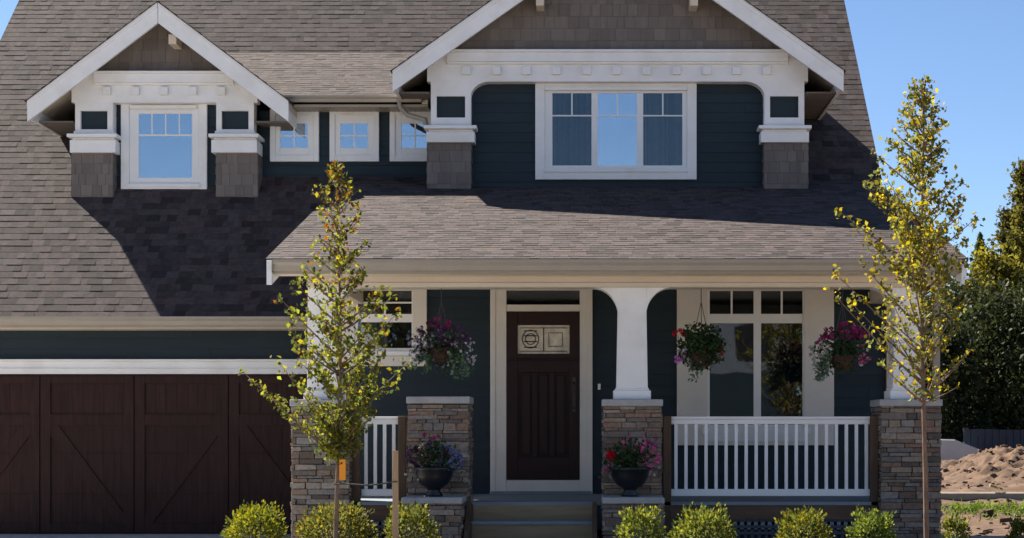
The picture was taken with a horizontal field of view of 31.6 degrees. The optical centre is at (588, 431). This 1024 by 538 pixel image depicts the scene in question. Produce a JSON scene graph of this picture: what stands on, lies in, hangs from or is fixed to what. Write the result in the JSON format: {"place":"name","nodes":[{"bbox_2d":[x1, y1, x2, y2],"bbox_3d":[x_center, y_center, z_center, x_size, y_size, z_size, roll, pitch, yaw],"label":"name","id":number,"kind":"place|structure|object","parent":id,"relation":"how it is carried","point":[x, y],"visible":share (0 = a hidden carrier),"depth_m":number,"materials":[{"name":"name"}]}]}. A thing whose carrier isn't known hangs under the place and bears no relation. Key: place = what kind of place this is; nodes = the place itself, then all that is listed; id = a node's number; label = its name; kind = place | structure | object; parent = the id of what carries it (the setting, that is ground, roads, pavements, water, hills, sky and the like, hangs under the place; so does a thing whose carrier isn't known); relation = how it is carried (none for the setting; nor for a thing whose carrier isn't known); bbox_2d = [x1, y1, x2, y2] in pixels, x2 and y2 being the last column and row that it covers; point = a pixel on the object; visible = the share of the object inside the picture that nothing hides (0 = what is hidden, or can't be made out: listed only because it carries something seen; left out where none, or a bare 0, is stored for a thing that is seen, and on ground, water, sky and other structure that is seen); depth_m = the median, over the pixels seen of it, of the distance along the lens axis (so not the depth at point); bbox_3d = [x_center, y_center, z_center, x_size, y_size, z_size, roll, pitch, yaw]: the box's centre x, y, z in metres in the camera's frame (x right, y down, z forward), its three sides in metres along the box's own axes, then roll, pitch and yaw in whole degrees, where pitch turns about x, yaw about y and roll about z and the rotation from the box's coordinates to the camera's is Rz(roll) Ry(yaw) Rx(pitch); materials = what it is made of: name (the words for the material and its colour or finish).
{"place":"outdoors","nodes":[
{"label":"outdoors","id":0,"kind":"place"},
{"bbox_2d":[0,534,290,537],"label":"driveway","id":1,"kind":"structure","parent":0,"point":[111,535],"depth_m":22.91,"materials":[{"name":"concrete"}]},
{"bbox_2d":[0,0,966,537],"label":"house","id":2,"kind":"structure","parent":0,"point":[574,214],"depth_m":23.47,"materials":[{"name":"blue paint"}]},
{"bbox_2d":[0,359,306,532],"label":"garage door","id":3,"kind":"structure","parent":2,"relation":"in","point":[87,445],"depth_m":23.46,"materials":[{"name":"brown wood"}]},
{"bbox_2d":[121,104,207,188],"bbox_3d":[-5.911,-3.934,25.098,1.196,1.264,0.105,0,0,0],"label":"window","id":4,"kind":"structure","parent":2,"relation":"in","point":[164,146],"depth_m":25.10,"materials":[{"name":"glass"}]},
{"bbox_2d":[270,109,318,161],"bbox_3d":[-4.123,-4.140,25.274,0.684,0.732,0.072,0,0,0],"label":"window","id":5,"kind":"structure","parent":2,"relation":"in","point":[301,143],"depth_m":25.26,"materials":[{"name":"white paint"}]},
{"bbox_2d":[330,112,378,161],"bbox_3d":[-3.286,-4.140,25.274,0.691,0.732,0.072,0,0,0],"label":"window","id":6,"kind":"structure","parent":2,"relation":"in","point":[354,136],"depth_m":25.26,"materials":[{"name":"white paint"}]},
{"bbox_2d":[341,290,426,365],"bbox_3d":[-2.497,-1.269,21.955,1.046,0.957,0.110,0,0,0],"label":"window","id":7,"kind":"structure","parent":2,"relation":"in","point":[412,303],"depth_m":21.96,"materials":[{"name":"white paint"}]},
{"bbox_2d":[390,109,430,161],"bbox_3d":[-2.438,-4.140,25.274,0.704,0.732,0.072,0,0,0],"label":"window","id":8,"kind":"structure","parent":2,"relation":"in","point":[408,143],"depth_m":25.26,"materials":[{"name":"white paint"}]},
{"bbox_2d":[403,432,464,496],"bbox_3d":[-1.645,0.344,19.063,0.592,0.688,0.547,0,0,-33],"label":"flower pot","id":9,"kind":"object","parent":2,"relation":"on","point":[431,478],"visible":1,"depth_m":18.98,"materials":[{"name":"black ceramic"}]},
{"bbox_2d":[406,289,476,379],"bbox_3d":[-1.602,-1.052,19.622,0.766,1.002,0.617,0,0,0],"label":"hanging basket","id":10,"kind":"object","parent":2,"relation":"hanging from","point":[442,353],"visible":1,"depth_m":19.54,"materials":[{"name":"plant"}]},
{"bbox_2d":[490,290,591,493],"bbox_3d":[-0.580,-0.493,21.939,1.243,2.510,0.142,0,0,0],"label":"front door","id":11,"kind":"structure","parent":2,"relation":"in","point":[534,334],"depth_m":21.94,"materials":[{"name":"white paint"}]},
{"bbox_2d":[535,83,696,179],"bbox_3d":[0.366,-4.086,24.558,2.194,1.323,0.105,0,0,0],"label":"window","id":12,"kind":"structure","parent":2,"relation":"in","point":[583,131],"depth_m":24.58,"materials":[{"name":"glass"}]},
{"bbox_2d":[598,435,660,496],"bbox_3d":[0.425,0.362,19.053,0.577,0.652,0.549,0,0,41],"label":"flower pot","id":13,"kind":"object","parent":2,"relation":"on","point":[629,478],"visible":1,"depth_m":18.98,"materials":[{"name":"black ceramic"}]},
{"bbox_2d":[672,289,726,382],"bbox_3d":[1.225,-1.039,19.627,0.537,1.027,0.542,0,0,-41],"label":"hanging basket","id":14,"kind":"object","parent":2,"relation":"hanging from","point":[699,352],"visible":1,"depth_m":19.54,"materials":[{"name":"metal"}]},
{"bbox_2d":[677,290,833,444],"bbox_3d":[2.025,-0.788,21.950,1.909,1.920,0.120,0,0,0],"label":"window","id":15,"kind":"structure","parent":2,"relation":"in","point":[766,368],"depth_m":21.96,"materials":[{"name":"glass"}]},
{"bbox_2d":[808,289,873,381],"bbox_3d":[2.751,-1.041,19.622,0.639,1.023,0.617,0,0,41],"label":"hanging basket","id":16,"kind":"object","parent":2,"relation":"hanging from","point":[842,361],"visible":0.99,"depth_m":19.56,"materials":[{"name":"plant"}]},
{"bbox_2d":[0,0,1023,322],"label":"sky","id":17,"kind":"structure","parent":0,"point":[973,50],"materials":[{"name":"blue"}]},
{"bbox_2d":[597,498,1023,537],"bbox_3d":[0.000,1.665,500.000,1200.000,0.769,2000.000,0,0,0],"label":"ground","id":18,"kind":"structure","parent":0,"point":[996,526],"depth_m":34.78,"materials":[{"name":"soil"}]},
{"bbox_2d":[923,275,967,383],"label":"broadleaf tree","id":19,"kind":"object","parent":18,"relation":"on","point":[947,286],"depth_m":67.62,"materials":[{"name":"green plant"}]},
{"bbox_2d":[940,439,977,460],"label":"concrete slab","id":20,"kind":"structure","parent":18,"relation":"on","point":[951,449],"depth_m":49.80,"materials":[{"name":"grey concrete"}]},
{"bbox_2d":[924,295,1001,442],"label":"broadleaf tree","id":21,"kind":"object","parent":18,"relation":"on","point":[952,427],"visible":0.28,"depth_m":52.38,"materials":[{"name":"green plant"}]},
{"bbox_2d":[924,269,1019,425],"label":"broadleaf tree","id":22,"kind":"object","parent":18,"relation":"on","point":[960,296],"visible":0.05,"depth_m":55.54,"materials":[{"name":"green plant"}]},
{"bbox_2d":[968,232,988,289],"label":"conifer tree","id":23,"kind":"object","parent":18,"relation":"on","point":[979,236],"visible":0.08,"depth_m":65.92,"materials":[{"name":"green plant"}]},
{"bbox_2d":[940,273,1023,432],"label":"broadleaf tree","id":24,"kind":"object","parent":18,"relation":"on","point":[997,340],"visible":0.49,"depth_m":53.36,"materials":[{"name":"green plant"}]},
{"bbox_2d":[940,492,1023,499],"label":"kerb","id":25,"kind":"structure","parent":18,"relation":"on","point":[978,495],"depth_m":37.60,"materials":[{"name":"concrete"}]},
{"bbox_2d":[989,484,1002,492],"bbox_3d":[8.507,1.199,37.648,0.284,0.205,0.196,0,0,0],"label":"wood offcut","id":26,"kind":"object","parent":25,"relation":"on","point":[996,487],"visible":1,"depth_m":37.68,"materials":[{"name":"beige wood"}]},
{"bbox_2d":[941,444,1023,535],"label":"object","id":27,"kind":"object","parent":18,"relation":"on","point":[990,512],"visible":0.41,"depth_m":37.86,"materials":[{"name":"brown soil"}]},
{"bbox_2d":[941,496,1023,520],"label":"grass","id":28,"kind":"structure","parent":18,"relation":"on","point":[972,507],"depth_m":35.80,"materials":[{"name":"green plant"}]},
{"bbox_2d":[959,269,1023,429],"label":"broadleaf tree","id":29,"kind":"object","parent":18,"relation":"on","point":[1021,291],"visible":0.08,"depth_m":54.38,"materials":[{"name":"green plant"}]},
{"bbox_2d":[961,234,1022,371],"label":"broadleaf tree","id":30,"kind":"object","parent":18,"relation":"on","point":[990,257],"visible":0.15,"depth_m":59.69,"materials":[{"name":"green plant"}]},
{"bbox_2d":[963,428,1023,450],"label":"fence","id":31,"kind":"object","parent":18,"relation":"on","point":[983,439],"visible":0.35,"depth_m":51.00,"materials":[{"name":"grey wood"}]},
{"bbox_2d":[979,246,1023,341],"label":"broadleaf tree","id":32,"kind":"object","parent":18,"relation":"on","point":[1017,275],"visible":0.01,"depth_m":59.54,"materials":[{"name":"green plant"}]},
{"bbox_2d":[991,205,1019,295],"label":"broadleaf tree","id":33,"kind":"object","parent":18,"relation":"on","point":[1001,234],"visible":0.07,"depth_m":63.84,"materials":[{"name":"green plant"}]},
{"bbox_2d":[1000,157,1023,283],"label":"broadleaf tree","id":34,"kind":"object","parent":18,"relation":"on","point":[1014,237],"visible":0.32,"depth_m":61.79,"materials":[{"name":"green plant"}]},
{"bbox_2d":[940,446,1023,491],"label":"dirt mound terrain","id":35,"kind":"structure","parent":0,"point":[1001,469],"depth_m":40.53,"materials":[{"name":"brown soil"}]},
{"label":"planting bed","id":36,"kind":"structure","parent":0,"visible":0},
{"bbox_2d":[220,499,289,537],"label":"shrub","id":37,"kind":"object","parent":36,"relation":"on","point":[268,515],"visible":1,"depth_m":17.42,"materials":[{"name":"green plant"}]},
{"bbox_2d":[238,159,411,537],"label":"young tree","id":38,"kind":"object","parent":36,"relation":"on","point":[335,425],"visible":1,"depth_m":16.46,"materials":[{"name":"green plant"}]},
{"bbox_2d":[339,458,345,479],"bbox_3d":[-2.259,0.336,16.459,0.076,0.220,0.018,0,0,15],"label":"plant tag","id":39,"kind":"object","parent":38,"relation":"hanging from","point":[342,471],"visible":1,"depth_m":16.45,"materials":[{"name":"orange plastic"}]},
{"bbox_2d":[333,481,396,485],"bbox_3d":[-2.044,0.478,16.499,0.588,0.046,0.074,0,0,0],"label":"tie cord","id":40,"kind":"object","parent":38,"relation":"attached to","point":[334,483],"visible":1,"depth_m":16.46,"materials":[{"name":"black rubber"}]},
{"bbox_2d":[291,500,377,537],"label":"shrub","id":41,"kind":"object","parent":36,"relation":"on","point":[348,514],"visible":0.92,"depth_m":17.48,"materials":[{"name":"green plant"}]},
{"bbox_2d":[392,450,398,537],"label":"stake","id":42,"kind":"object","parent":36,"relation":"on","point":[395,519],"visible":1,"depth_m":16.48,"materials":[{"name":"brown wood"}]},
{"bbox_2d":[380,500,441,537],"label":"shrub","id":43,"kind":"object","parent":36,"relation":"on","point":[417,514],"visible":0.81,"depth_m":17.52,"materials":[{"name":"green plant"}]},
{"bbox_2d":[613,502,667,537],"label":"shrub","id":44,"kind":"object","parent":36,"relation":"on","point":[645,521],"visible":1,"depth_m":16.63,"materials":[{"name":"green plant"}]},
{"bbox_2d":[667,502,737,537],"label":"shrub","id":45,"kind":"object","parent":36,"relation":"on","point":[693,519],"visible":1,"depth_m":16.62,"materials":[{"name":"green plant"}]},
{"bbox_2d":[773,505,834,537],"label":"shrub","id":46,"kind":"object","parent":36,"relation":"on","point":[806,519],"visible":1,"depth_m":16.63,"materials":[{"name":"green plant"}]},
{"bbox_2d":[844,504,896,537],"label":"shrub","id":47,"kind":"object","parent":36,"relation":"on","point":[882,524],"visible":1,"depth_m":16.82,"materials":[{"name":"green plant"}]},
{"bbox_2d":[823,75,984,537],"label":"young tree","id":48,"kind":"object","parent":36,"relation":"on","point":[910,241],"visible":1,"depth_m":16.44,"materials":[{"name":"green plant"}]},
{"bbox_2d":[938,510,972,537],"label":"shrub","id":49,"kind":"object","parent":36,"relation":"on","point":[958,525],"visible":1,"depth_m":16.85,"materials":[{"name":"green plant"}]},
{"bbox_2d":[1003,515,1023,537],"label":"shrub","id":50,"kind":"object","parent":36,"relation":"on","point":[1017,527],"visible":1,"depth_m":17.75,"materials":[{"name":"green plant"}]}
]}

